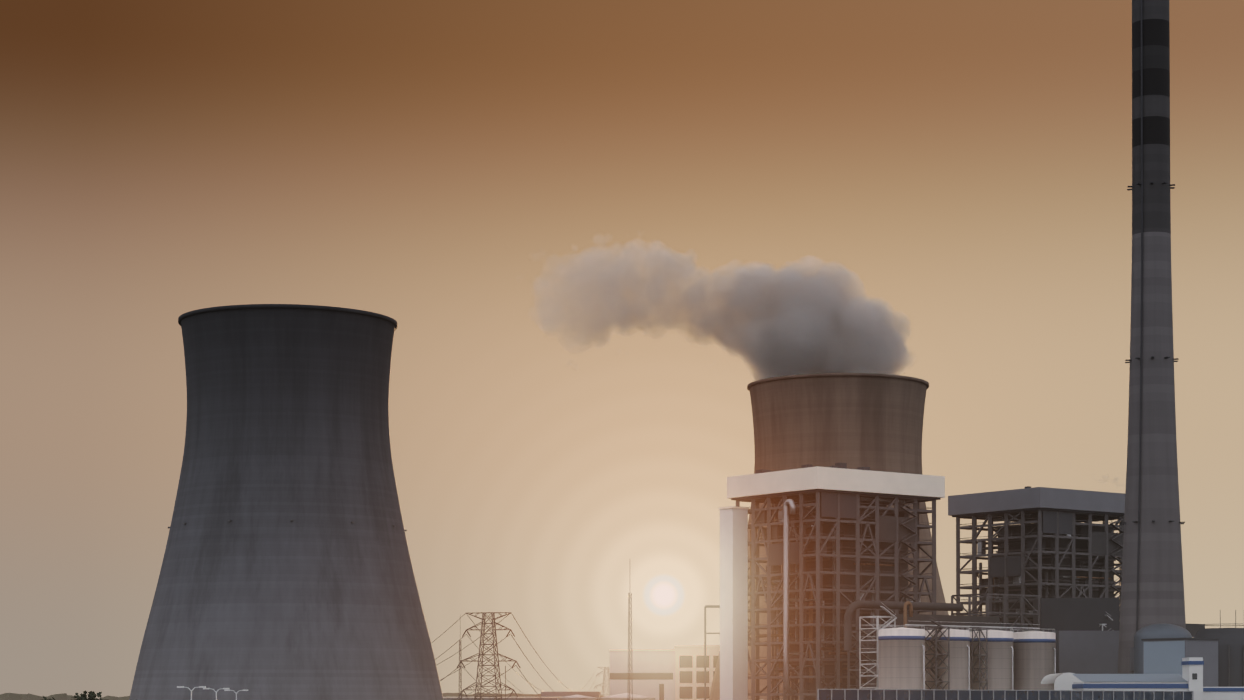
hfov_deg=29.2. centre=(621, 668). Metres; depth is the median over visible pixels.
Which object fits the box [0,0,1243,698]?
sky
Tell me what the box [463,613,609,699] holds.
wires
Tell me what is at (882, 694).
dust fence
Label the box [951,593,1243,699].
industrial building
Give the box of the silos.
[878,616,1055,689]
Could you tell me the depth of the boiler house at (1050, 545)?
841.60 m
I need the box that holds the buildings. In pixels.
[443,605,719,699]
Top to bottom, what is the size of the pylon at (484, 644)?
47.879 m
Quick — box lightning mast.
[628,593,632,699]
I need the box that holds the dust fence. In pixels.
[817,689,1192,699]
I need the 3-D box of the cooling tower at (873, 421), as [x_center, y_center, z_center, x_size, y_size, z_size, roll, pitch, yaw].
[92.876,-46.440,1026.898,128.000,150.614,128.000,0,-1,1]
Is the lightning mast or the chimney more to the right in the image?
the chimney
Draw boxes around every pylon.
[457,612,520,699]
[595,667,609,695]
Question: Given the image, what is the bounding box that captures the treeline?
[0,692,605,699]
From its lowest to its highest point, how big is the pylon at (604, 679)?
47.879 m
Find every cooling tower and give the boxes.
[129,304,443,699]
[709,373,948,699]
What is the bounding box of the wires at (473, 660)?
[432,613,515,699]
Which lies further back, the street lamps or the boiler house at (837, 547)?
the boiler house at (837, 547)
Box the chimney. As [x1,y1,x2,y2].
[1118,0,1185,673]
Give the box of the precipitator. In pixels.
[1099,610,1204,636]
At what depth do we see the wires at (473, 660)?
959.47 m
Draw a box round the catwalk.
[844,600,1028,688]
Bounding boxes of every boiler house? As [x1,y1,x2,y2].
[718,463,944,699]
[948,486,1124,630]
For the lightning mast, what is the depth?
640.21 m
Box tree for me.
[74,690,101,699]
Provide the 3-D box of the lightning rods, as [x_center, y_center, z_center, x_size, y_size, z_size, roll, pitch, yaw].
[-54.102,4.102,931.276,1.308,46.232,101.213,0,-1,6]
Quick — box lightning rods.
[459,640,505,699]
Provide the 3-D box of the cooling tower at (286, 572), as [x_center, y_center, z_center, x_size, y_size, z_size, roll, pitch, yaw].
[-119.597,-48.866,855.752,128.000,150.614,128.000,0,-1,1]
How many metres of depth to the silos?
705.28 m
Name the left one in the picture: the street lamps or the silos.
the street lamps
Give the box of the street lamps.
[177,686,247,699]

